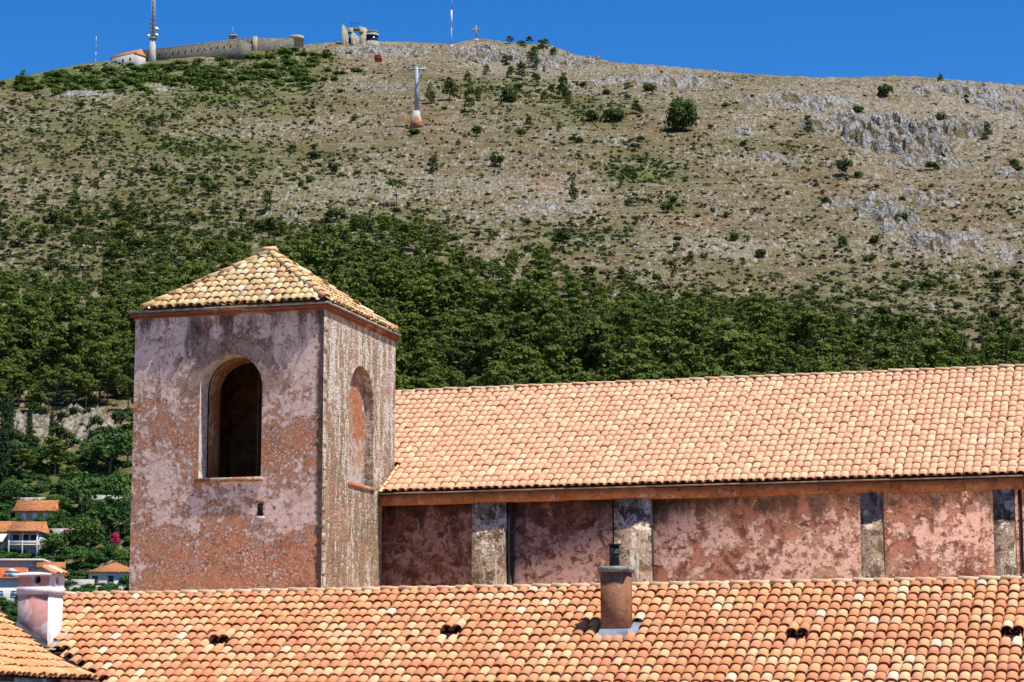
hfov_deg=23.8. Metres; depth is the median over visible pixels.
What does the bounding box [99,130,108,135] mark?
shrub
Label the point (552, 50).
pine tree
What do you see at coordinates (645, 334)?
pine tree
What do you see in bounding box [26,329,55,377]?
pine tree
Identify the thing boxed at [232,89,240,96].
pine tree
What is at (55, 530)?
terrace wall
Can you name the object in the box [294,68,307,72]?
maquis bush
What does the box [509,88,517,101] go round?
pine tree
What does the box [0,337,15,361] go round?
pine tree
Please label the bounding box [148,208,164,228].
pine tree
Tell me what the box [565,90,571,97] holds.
pine tree
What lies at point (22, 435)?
shrub
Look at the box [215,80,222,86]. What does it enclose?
pine tree
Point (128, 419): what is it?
pine tree
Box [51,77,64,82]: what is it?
maquis bush
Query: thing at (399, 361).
pine tree
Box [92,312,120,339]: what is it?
pine tree
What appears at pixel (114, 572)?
house
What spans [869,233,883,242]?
shrub
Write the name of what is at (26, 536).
window
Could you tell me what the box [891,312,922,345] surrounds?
pine tree
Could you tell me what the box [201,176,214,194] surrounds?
pine tree
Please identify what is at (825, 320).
pine tree
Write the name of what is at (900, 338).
pine tree
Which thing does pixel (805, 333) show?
pine tree
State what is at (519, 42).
pine tree
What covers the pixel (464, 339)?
pine tree
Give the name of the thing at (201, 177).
shrub
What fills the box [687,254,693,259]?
shrub
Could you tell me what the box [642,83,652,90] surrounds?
shrub
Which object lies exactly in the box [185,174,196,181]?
shrub
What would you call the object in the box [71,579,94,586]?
terrace wall
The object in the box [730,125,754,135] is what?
rock outcrop
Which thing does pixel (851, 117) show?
rock outcrop
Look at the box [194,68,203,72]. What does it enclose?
maquis bush
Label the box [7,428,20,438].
shrub
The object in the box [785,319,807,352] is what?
pine tree
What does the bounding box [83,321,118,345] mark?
pine tree
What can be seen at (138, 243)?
shrub
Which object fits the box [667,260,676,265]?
shrub
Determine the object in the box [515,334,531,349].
pine tree
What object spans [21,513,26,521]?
window
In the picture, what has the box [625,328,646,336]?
pine tree
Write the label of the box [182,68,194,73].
maquis bush
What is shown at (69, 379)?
pine tree
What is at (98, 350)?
pine tree
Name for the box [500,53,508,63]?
pine tree
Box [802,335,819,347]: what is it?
pine tree
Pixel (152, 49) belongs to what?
telecom mast
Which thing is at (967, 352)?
pine tree
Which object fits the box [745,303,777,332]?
pine tree
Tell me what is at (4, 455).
cypress
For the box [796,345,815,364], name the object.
pine tree
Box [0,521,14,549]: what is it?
house
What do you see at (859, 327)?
pine tree
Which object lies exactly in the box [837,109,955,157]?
rock outcrop
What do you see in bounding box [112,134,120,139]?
shrub
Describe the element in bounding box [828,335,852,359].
pine tree
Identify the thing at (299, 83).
maquis bush
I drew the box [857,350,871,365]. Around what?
pine tree
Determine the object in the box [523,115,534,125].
pine tree
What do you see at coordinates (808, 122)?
pine tree
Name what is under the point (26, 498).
terrace wall
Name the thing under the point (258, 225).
shrub
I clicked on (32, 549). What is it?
window
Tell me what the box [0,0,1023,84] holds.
sky
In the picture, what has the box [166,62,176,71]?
pine tree
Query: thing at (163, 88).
rock outcrop
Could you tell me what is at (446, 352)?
pine tree
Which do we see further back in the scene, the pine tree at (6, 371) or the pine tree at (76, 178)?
the pine tree at (76, 178)
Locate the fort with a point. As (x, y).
(237, 49)
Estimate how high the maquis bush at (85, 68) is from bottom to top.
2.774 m
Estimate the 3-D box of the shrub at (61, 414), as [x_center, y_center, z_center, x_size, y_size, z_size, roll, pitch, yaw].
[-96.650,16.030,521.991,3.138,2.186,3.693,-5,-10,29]
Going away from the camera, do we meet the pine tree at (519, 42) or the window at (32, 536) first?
the window at (32, 536)
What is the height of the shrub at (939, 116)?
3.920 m
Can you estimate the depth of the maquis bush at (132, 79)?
1043.91 m
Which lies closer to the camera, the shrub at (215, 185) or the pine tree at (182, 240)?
the pine tree at (182, 240)
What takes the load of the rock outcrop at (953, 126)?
on the hillside
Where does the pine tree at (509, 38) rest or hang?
on the hillside
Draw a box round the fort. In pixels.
[143,39,251,61]
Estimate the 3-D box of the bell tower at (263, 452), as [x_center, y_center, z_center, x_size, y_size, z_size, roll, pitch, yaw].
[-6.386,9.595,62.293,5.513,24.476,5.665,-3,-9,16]
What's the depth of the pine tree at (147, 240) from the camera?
713.95 m
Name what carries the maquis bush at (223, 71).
on the hillside
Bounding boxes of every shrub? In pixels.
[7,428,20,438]
[12,432,25,439]
[25,435,40,444]
[29,271,43,278]
[29,401,40,412]
[41,263,54,269]
[44,210,65,221]
[50,424,65,436]
[54,411,69,418]
[61,431,76,440]
[65,406,80,413]
[77,101,85,107]
[81,407,91,412]
[83,430,96,434]
[88,414,103,424]
[94,426,111,433]
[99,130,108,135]
[110,410,127,424]
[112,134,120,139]
[131,240,144,246]
[136,167,145,172]
[149,163,161,171]
[152,240,164,246]
[157,223,167,230]
[160,235,170,242]
[169,253,177,257]
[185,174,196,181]
[185,254,197,258]
[189,213,200,217]
[198,174,212,182]
[209,183,219,189]
[210,157,220,161]
[249,221,264,230]
[262,216,277,229]
[288,144,297,148]
[297,179,303,187]
[305,175,314,181]
[307,150,316,157]
[309,143,318,148]
[321,216,332,223]
[323,208,346,217]
[327,162,338,172]
[391,207,401,211]
[407,128,420,133]
[471,125,485,134]
[489,155,504,164]
[499,87,516,101]
[514,82,522,89]
[514,128,526,134]
[522,218,531,222]
[551,230,572,240]
[574,136,583,142]
[577,109,598,119]
[581,266,596,274]
[600,107,624,119]
[602,89,610,93]
[614,266,625,272]
[614,274,623,279]
[623,199,632,204]
[636,136,645,140]
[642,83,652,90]
[652,273,661,282]
[660,202,672,210]
[663,96,697,129]
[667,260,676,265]
[670,196,676,202]
[673,241,679,247]
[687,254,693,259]
[699,253,707,258]
[721,102,728,107]
[729,232,738,238]
[739,139,747,144]
[751,292,765,301]
[755,249,765,256]
[793,301,808,311]
[810,300,821,304]
[816,196,831,202]
[832,295,846,300]
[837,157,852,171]
[837,236,847,245]
[841,309,852,317]
[852,105,863,112]
[853,171,863,176]
[862,254,875,262]
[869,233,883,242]
[873,304,892,314]
[876,83,893,95]
[895,212,908,219]
[897,282,909,290]
[921,281,937,287]
[924,161,939,168]
[935,113,945,120]
[946,317,962,324]
[953,301,963,306]
[987,309,1000,316]
[991,285,1003,290]
[994,269,1003,274]
[1006,158,1019,163]
[1008,269,1020,279]
[1012,322,1022,325]
[1013,166,1023,170]
[1015,296,1023,301]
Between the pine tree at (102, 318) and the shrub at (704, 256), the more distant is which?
the shrub at (704, 256)
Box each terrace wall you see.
[14,497,45,499]
[48,528,71,536]
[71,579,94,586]
[79,495,123,501]
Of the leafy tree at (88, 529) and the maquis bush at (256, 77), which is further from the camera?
the maquis bush at (256, 77)
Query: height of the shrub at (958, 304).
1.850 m
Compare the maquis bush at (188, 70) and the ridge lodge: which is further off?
the ridge lodge
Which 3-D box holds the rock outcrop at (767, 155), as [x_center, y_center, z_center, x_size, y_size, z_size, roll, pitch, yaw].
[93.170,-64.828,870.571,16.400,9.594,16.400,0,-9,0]
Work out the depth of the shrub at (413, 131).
921.28 m
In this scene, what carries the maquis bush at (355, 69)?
on the hillside
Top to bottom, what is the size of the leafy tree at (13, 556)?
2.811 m
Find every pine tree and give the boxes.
[0,201,12,226]
[0,229,11,239]
[0,328,33,358]
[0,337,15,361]
[0,359,12,382]
[0,365,22,400]
[0,378,12,411]
[2,323,26,343]
[3,354,27,372]
[5,373,31,408]
[7,364,25,397]
[9,346,32,371]
[9,448,37,472]
[12,307,38,330]
[15,220,34,246]
[15,252,25,263]
[17,69,28,85]
[19,177,28,184]
[20,330,49,363]
[21,372,35,398]
[24,383,43,408]
[25,349,58,384]
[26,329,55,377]
[30,380,44,403]
[31,365,50,392]
[31,436,72,474]
[33,194,47,208]
[34,338,59,355]
[34,370,66,411]
[36,314,51,337]
[37,225,50,243]
[37,325,83,390]
[50,320,96,372]
[52,218,63,233]
[54,354,82,401]
[56,367,74,394]
[59,371,93,405]
[59,465,86,485]
[62,214,73,223]
[64,212,75,227]
[64,354,96,403]
[67,234,95,268]
[69,189,82,205]
[70,371,99,407]
[72,182,79,188]
[73,173,80,181]
[74,205,83,221]
[74,227,87,235]
[75,354,105,392]
[81,214,95,230]
[81,341,123,402]
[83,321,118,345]
[87,335,121,382]
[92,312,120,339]
[93,359,124,405]
[95,202,99,211]
[97,211,110,225]
[104,242,128,263]
[104,338,129,389]
[105,317,131,348]
[107,221,141,256]
[109,200,124,216]
[110,343,133,395]
[112,195,117,205]
[115,330,133,357]
[116,353,134,399]
[117,374,133,412]
[118,214,140,227]
[122,409,132,434]
[125,241,136,255]
[127,197,136,210]
[128,337,134,349]
[131,208,143,217]
[140,261,154,273]
[143,233,153,245]
[144,115,158,131]
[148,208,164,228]
[157,112,166,124]
[157,167,167,179]
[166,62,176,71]
[167,187,191,206]
[172,116,182,125]
[173,235,189,255]
[191,80,199,87]
[192,58,198,67]
[201,69,209,81]
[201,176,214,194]
[209,199,221,212]
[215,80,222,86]
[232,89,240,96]
[239,208,247,215]
[246,168,257,183]
[260,190,275,209]
[387,179,406,205]
[392,222,418,246]
[395,338,408,375]
[397,328,422,353]
[408,360,422,387]
[411,341,447,367]
[416,338,441,356]
[424,83,437,103]
[427,155,439,170]
[427,349,452,367]
[428,326,462,344]
[439,336,457,375]
[441,76,457,100]
[443,339,471,370]
[453,329,470,368]
[453,337,480,371]
[461,319,505,370]
[462,97,474,106]
[463,71,471,83]
[463,85,472,97]
[472,313,505,331]
[474,86,481,99]
[478,329,509,354]
[482,64,490,73]
[488,317,515,359]
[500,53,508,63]
[505,312,541,345]
[505,341,521,359]
[506,36,513,43]
[506,66,515,77]
[507,351,530,365]
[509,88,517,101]
[515,61,529,79]
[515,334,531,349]
[517,40,527,47]
[519,307,547,333]
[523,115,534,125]
[524,333,545,372]
[526,51,530,60]
[528,48,539,64]
[530,46,539,54]
[530,73,540,85]
[531,64,537,72]
[532,297,572,331]
[532,313,568,355]
[537,38,550,53]
[540,90,548,100]
[546,84,555,95]
[549,48,556,56]
[555,72,569,98]
[560,318,570,353]
[562,324,593,372]
[563,96,572,105]
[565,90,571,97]
[568,178,577,201]
[569,134,578,142]
[573,324,587,345]
[577,314,597,331]
[578,319,620,366]
[582,331,608,365]
[598,340,617,353]
[600,306,636,351]
[615,340,624,352]
[617,329,625,348]
[623,82,630,89]
[623,94,630,102]
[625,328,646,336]
[627,334,664,361]
[630,100,643,113]
[638,317,674,339]
[641,332,658,337]
[649,85,657,94]
[670,309,706,345]
[675,300,709,338]
[696,320,737,348]
[734,322,755,343]
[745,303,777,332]
[751,327,778,344]
[763,320,788,360]
[776,343,797,371]
[784,316,814,349]
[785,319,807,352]
[785,341,800,366]
[787,310,824,354]
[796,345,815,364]
[802,119,814,131]
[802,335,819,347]
[813,341,828,358]
[814,314,838,340]
[824,338,833,345]
[828,326,854,352]
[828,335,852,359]
[846,323,871,357]
[853,330,874,352]
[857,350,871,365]
[872,314,895,341]
[873,330,892,346]
[878,332,890,346]
[889,332,910,354]
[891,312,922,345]
[905,340,920,362]
[910,330,921,345]
[937,73,943,80]
[941,341,958,365]
[957,333,969,356]
[961,350,973,361]
[978,349,984,363]
[979,342,986,352]
[981,335,997,359]
[982,121,992,139]
[993,317,1016,335]
[998,335,1022,356]
[1013,328,1023,348]
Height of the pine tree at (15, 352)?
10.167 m
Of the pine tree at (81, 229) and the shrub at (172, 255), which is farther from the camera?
the pine tree at (81, 229)
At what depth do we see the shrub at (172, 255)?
692.54 m
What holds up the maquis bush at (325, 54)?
on the hillside
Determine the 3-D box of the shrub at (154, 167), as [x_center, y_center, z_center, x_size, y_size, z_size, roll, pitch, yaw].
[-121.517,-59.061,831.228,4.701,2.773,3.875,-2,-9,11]
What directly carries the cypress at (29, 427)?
on the hillside
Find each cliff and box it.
[0,411,48,441]
[44,403,125,445]
[102,410,130,431]
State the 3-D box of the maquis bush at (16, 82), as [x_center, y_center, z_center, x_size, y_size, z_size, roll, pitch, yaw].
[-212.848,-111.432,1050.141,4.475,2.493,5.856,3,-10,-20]
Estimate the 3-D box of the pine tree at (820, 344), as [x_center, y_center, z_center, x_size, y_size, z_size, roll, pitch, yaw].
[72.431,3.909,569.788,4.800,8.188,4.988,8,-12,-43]
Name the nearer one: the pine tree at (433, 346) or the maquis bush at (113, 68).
the pine tree at (433, 346)
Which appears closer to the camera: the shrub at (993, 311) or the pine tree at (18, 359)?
the pine tree at (18, 359)
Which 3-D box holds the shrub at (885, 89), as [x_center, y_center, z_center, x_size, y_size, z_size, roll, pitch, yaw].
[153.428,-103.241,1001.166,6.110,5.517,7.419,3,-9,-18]
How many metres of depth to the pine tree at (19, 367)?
547.64 m
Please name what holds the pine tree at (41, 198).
on the hillside
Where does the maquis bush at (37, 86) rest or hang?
on the hillside
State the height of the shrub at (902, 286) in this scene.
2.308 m
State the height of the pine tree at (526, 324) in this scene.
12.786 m
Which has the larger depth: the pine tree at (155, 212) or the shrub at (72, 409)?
the pine tree at (155, 212)
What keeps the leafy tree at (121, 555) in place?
on the hillside
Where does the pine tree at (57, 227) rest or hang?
on the hillside
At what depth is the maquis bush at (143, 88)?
1021.44 m
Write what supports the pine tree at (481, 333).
on the hillside
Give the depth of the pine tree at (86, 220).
743.29 m
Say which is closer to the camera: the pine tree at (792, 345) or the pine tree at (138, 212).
the pine tree at (792, 345)
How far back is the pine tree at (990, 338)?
574.45 m
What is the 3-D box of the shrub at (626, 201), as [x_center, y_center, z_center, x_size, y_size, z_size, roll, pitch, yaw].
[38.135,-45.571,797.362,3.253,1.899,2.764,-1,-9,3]
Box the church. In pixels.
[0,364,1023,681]
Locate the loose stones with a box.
[0,47,1023,339]
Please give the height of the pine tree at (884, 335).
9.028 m
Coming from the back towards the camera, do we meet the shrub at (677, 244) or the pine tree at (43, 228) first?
the pine tree at (43, 228)
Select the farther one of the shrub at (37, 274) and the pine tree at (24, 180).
the pine tree at (24, 180)
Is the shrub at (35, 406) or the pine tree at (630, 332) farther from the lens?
the pine tree at (630, 332)
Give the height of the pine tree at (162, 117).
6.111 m
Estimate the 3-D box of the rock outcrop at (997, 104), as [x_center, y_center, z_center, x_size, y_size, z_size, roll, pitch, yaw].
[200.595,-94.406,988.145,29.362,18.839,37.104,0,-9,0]
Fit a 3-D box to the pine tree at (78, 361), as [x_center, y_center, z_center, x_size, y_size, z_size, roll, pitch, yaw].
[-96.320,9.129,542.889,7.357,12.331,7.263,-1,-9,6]
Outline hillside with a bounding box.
[0,38,1023,625]
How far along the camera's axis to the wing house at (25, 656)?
48.94 m
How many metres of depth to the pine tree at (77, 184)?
805.88 m
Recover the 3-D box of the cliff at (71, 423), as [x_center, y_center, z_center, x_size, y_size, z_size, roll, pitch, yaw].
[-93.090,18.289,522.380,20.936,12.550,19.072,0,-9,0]
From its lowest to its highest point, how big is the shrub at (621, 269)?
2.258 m
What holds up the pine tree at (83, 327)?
on the hillside
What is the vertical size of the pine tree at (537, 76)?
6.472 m
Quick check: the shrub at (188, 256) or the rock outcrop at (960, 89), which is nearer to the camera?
the shrub at (188, 256)
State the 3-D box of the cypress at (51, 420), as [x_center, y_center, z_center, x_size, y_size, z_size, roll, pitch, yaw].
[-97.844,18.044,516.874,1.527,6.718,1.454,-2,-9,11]
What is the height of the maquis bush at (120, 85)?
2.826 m
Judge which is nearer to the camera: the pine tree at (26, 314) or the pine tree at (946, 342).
the pine tree at (946, 342)
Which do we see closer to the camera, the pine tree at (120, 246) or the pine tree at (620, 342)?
the pine tree at (620, 342)
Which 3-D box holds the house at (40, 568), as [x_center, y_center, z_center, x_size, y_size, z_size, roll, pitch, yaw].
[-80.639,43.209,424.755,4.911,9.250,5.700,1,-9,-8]
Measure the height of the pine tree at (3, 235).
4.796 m
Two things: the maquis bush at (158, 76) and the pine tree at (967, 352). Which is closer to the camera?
the pine tree at (967, 352)
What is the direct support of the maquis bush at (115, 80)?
on the hillside
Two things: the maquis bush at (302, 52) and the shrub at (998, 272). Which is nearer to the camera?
the shrub at (998, 272)
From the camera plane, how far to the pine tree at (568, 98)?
1001.82 m
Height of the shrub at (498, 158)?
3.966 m
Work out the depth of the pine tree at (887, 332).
579.00 m
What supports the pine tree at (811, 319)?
on the hillside
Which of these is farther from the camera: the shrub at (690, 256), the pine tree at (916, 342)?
the shrub at (690, 256)
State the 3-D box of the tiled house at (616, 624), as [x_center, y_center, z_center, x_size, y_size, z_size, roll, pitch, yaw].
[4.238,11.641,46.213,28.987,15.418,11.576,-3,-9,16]
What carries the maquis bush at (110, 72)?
on the hillside
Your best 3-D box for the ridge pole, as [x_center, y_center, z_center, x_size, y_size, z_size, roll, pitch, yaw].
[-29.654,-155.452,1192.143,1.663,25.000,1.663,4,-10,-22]
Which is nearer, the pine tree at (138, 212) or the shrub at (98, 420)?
the shrub at (98, 420)
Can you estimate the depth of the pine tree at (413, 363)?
556.39 m
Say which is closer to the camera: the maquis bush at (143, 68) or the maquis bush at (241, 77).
the maquis bush at (241, 77)
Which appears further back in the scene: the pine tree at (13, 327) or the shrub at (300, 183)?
the shrub at (300, 183)
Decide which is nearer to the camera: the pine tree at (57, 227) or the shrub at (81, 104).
the pine tree at (57, 227)
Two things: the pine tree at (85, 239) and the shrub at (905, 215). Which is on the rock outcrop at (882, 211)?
the shrub at (905, 215)
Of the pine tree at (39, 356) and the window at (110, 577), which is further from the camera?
the pine tree at (39, 356)
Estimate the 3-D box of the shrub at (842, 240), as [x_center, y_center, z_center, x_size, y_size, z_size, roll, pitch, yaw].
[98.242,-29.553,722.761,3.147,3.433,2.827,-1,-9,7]
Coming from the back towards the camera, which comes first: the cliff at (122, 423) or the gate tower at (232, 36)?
the gate tower at (232, 36)
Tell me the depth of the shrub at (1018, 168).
847.47 m
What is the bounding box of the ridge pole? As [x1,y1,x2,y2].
[450,0,452,46]
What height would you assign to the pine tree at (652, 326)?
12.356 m
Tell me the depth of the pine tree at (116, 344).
557.89 m
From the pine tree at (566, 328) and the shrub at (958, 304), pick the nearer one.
the pine tree at (566, 328)
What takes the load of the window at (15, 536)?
in the house at (27, 536)
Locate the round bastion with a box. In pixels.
[289,35,303,48]
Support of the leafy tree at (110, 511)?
on the hillside
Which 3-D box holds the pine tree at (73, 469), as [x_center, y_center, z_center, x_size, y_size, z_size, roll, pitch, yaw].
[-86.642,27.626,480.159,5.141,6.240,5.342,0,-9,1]
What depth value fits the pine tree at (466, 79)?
1043.51 m
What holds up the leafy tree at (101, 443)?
on the hillside
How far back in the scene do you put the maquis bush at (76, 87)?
1022.63 m
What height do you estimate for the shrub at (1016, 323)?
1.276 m
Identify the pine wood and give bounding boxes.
[0,213,1023,424]
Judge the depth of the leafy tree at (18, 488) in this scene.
475.06 m
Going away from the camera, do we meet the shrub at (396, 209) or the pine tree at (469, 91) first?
the shrub at (396, 209)
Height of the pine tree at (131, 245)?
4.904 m
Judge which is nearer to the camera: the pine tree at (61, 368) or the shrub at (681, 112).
the pine tree at (61, 368)
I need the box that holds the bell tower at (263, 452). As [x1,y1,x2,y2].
[128,246,400,591]
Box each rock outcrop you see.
[56,90,114,98]
[149,86,171,91]
[331,44,440,57]
[360,85,413,91]
[448,43,526,63]
[506,201,587,213]
[518,51,600,69]
[586,73,730,88]
[592,136,626,144]
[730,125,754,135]
[739,90,858,111]
[756,151,796,163]
[797,116,836,134]
[818,200,859,209]
[828,197,853,205]
[833,108,870,129]
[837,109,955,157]
[854,191,923,234]
[882,152,975,168]
[892,228,988,252]
[896,80,1023,101]
[903,186,960,206]
[927,114,993,139]
[963,95,1023,115]
[986,246,1023,263]
[989,166,1023,178]
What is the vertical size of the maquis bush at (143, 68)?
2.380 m
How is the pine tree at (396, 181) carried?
on the hillside
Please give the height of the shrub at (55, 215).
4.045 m
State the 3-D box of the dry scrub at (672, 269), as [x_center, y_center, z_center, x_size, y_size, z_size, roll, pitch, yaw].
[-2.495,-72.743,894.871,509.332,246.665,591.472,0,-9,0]
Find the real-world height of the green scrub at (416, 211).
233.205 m
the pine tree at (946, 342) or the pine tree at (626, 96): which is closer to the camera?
the pine tree at (946, 342)
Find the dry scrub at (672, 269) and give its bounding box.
[0,41,1023,342]
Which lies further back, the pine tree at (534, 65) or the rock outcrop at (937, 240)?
the pine tree at (534, 65)
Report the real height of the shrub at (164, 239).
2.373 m
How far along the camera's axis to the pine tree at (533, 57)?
1118.63 m
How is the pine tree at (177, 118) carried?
on the hillside
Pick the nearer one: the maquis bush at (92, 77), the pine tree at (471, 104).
the pine tree at (471, 104)
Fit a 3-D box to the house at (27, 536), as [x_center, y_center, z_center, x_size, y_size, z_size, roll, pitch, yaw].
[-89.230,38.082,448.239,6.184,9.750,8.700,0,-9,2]
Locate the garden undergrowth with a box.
[0,438,132,620]
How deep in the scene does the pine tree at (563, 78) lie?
1022.50 m
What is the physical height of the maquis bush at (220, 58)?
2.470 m
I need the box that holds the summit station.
[342,23,378,44]
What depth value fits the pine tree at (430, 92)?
1001.26 m
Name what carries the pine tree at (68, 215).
on the hillside
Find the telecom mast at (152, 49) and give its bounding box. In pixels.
[147,0,158,61]
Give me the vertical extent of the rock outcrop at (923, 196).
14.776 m
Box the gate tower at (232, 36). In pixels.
[228,34,237,39]
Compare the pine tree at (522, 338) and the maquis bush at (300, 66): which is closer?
the pine tree at (522, 338)
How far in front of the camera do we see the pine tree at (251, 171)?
801.40 m
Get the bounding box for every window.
[10,590,17,596]
[12,534,19,539]
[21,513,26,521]
[23,534,28,539]
[25,566,36,571]
[30,534,35,539]
[30,547,35,554]
[32,513,37,520]
[107,575,113,582]
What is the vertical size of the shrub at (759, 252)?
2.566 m
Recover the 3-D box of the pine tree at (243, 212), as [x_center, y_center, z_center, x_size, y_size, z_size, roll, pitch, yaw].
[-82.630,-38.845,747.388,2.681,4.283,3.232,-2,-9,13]
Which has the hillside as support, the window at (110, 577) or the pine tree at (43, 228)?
the pine tree at (43, 228)
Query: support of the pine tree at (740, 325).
on the hillside
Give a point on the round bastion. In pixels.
(298, 41)
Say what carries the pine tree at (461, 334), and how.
on the hillside
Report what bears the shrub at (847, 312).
on the hillside
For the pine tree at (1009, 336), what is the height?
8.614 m
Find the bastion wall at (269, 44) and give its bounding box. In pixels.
[238,36,293,50]
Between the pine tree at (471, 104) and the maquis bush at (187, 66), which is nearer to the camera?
the pine tree at (471, 104)
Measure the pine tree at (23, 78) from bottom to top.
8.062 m
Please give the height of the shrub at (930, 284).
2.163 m
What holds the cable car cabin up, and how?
hanging from the cable
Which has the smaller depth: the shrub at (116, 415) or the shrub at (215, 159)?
the shrub at (116, 415)
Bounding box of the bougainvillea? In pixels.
[110,532,120,544]
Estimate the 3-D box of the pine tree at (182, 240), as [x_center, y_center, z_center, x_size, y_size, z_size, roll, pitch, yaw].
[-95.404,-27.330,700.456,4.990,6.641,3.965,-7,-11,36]
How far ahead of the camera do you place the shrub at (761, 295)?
643.72 m
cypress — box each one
[0,395,11,482]
[6,394,14,440]
[25,405,33,435]
[48,410,54,435]
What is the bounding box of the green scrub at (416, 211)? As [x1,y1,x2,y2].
[0,49,1023,343]
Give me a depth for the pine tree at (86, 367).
551.48 m
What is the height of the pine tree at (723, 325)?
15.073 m
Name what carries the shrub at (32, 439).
on the hillside
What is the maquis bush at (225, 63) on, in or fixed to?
on the hillside
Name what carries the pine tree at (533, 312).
on the hillside
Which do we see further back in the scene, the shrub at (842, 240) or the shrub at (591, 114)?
the shrub at (591, 114)
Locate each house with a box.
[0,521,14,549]
[0,559,50,571]
[0,564,98,681]
[0,568,28,601]
[7,521,49,556]
[13,500,60,522]
[36,562,65,574]
[43,543,1023,681]
[73,562,129,589]
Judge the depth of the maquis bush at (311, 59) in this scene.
1132.20 m
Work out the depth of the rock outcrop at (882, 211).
757.36 m
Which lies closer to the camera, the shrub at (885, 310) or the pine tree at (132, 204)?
the shrub at (885, 310)
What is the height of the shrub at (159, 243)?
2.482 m
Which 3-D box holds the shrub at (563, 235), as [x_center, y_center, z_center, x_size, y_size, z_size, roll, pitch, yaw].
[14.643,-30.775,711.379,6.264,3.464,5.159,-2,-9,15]
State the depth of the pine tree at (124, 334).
568.82 m
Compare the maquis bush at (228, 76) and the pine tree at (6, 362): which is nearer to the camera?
the pine tree at (6, 362)
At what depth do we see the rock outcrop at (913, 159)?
862.90 m
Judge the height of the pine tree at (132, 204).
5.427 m
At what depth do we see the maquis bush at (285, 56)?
1142.76 m
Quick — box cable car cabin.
[374,50,381,61]
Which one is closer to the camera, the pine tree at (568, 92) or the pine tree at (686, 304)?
the pine tree at (686, 304)
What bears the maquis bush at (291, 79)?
on the hillside
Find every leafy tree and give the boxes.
[0,478,28,500]
[0,552,28,558]
[8,439,29,463]
[32,554,55,561]
[40,532,67,555]
[52,497,66,506]
[52,509,70,521]
[60,545,90,569]
[61,471,103,516]
[64,514,105,549]
[79,443,105,467]
[84,427,132,475]
[85,499,124,536]
[87,549,104,563]
[104,470,130,506]
[110,549,128,560]
[116,494,130,536]
[120,430,132,460]
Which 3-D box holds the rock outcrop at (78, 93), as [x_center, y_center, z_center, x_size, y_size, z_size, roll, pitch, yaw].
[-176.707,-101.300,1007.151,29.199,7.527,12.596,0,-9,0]
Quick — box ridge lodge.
[110,49,146,64]
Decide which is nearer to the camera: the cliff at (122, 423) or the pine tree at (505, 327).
the cliff at (122, 423)
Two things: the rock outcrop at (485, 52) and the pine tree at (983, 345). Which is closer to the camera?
the pine tree at (983, 345)
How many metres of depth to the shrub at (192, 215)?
749.83 m
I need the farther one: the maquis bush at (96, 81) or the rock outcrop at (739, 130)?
the maquis bush at (96, 81)
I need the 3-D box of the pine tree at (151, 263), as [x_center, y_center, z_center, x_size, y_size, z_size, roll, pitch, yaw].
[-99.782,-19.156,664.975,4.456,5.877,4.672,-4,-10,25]
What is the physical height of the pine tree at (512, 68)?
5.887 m
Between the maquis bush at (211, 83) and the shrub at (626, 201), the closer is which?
the shrub at (626, 201)
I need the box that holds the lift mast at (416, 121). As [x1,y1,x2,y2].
[407,67,426,128]
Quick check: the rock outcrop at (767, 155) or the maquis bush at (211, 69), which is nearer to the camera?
the rock outcrop at (767, 155)
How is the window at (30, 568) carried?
in the house at (30, 564)
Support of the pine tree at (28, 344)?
on the hillside
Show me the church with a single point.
(904, 472)
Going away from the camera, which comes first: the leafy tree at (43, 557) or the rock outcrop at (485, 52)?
the leafy tree at (43, 557)
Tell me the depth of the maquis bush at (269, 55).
1141.43 m
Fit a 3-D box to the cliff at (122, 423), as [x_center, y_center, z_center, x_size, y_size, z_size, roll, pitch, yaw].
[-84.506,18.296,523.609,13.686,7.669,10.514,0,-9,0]
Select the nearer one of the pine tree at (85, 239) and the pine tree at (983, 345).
the pine tree at (983, 345)
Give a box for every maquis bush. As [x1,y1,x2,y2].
[14,79,22,84]
[19,86,32,90]
[21,86,34,90]
[26,82,38,85]
[32,83,45,88]
[48,70,62,77]
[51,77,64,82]
[51,89,62,93]
[69,85,81,89]
[70,74,83,79]
[76,77,87,82]
[79,66,92,70]
[85,74,99,78]
[86,79,102,84]
[92,84,106,89]
[104,66,117,70]
[106,71,116,74]
[109,78,120,82]
[113,82,126,87]
[124,72,138,76]
[128,66,137,69]
[128,77,137,83]
[136,86,149,90]
[137,66,149,71]
[138,74,150,79]
[140,72,154,78]
[146,62,158,67]
[153,74,163,79]
[163,76,176,80]
[177,76,189,80]
[179,64,191,68]
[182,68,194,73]
[188,77,200,81]
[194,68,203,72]
[198,85,208,89]
[204,67,215,72]
[207,80,216,85]
[209,72,216,77]
[214,56,227,60]
[215,69,227,73]
[219,60,230,65]
[222,74,233,79]
[232,71,242,74]
[237,75,249,79]
[239,68,250,73]
[246,69,259,74]
[247,75,260,79]
[261,70,272,75]
[264,53,275,57]
[265,63,279,67]
[272,72,283,77]
[276,47,290,53]
[280,54,290,58]
[284,78,294,81]
[287,58,298,63]
[287,66,300,70]
[289,47,299,51]
[294,64,305,67]
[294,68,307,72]
[296,72,310,76]
[296,81,307,84]
[297,50,307,54]
[305,56,320,61]
[306,77,317,81]
[318,51,333,56]
[350,67,360,71]
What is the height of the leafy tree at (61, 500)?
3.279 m
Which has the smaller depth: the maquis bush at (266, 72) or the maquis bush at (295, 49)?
the maquis bush at (266, 72)
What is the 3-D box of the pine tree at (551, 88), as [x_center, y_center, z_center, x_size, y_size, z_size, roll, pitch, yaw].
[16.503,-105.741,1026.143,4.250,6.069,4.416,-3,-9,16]
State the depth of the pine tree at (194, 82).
1033.57 m

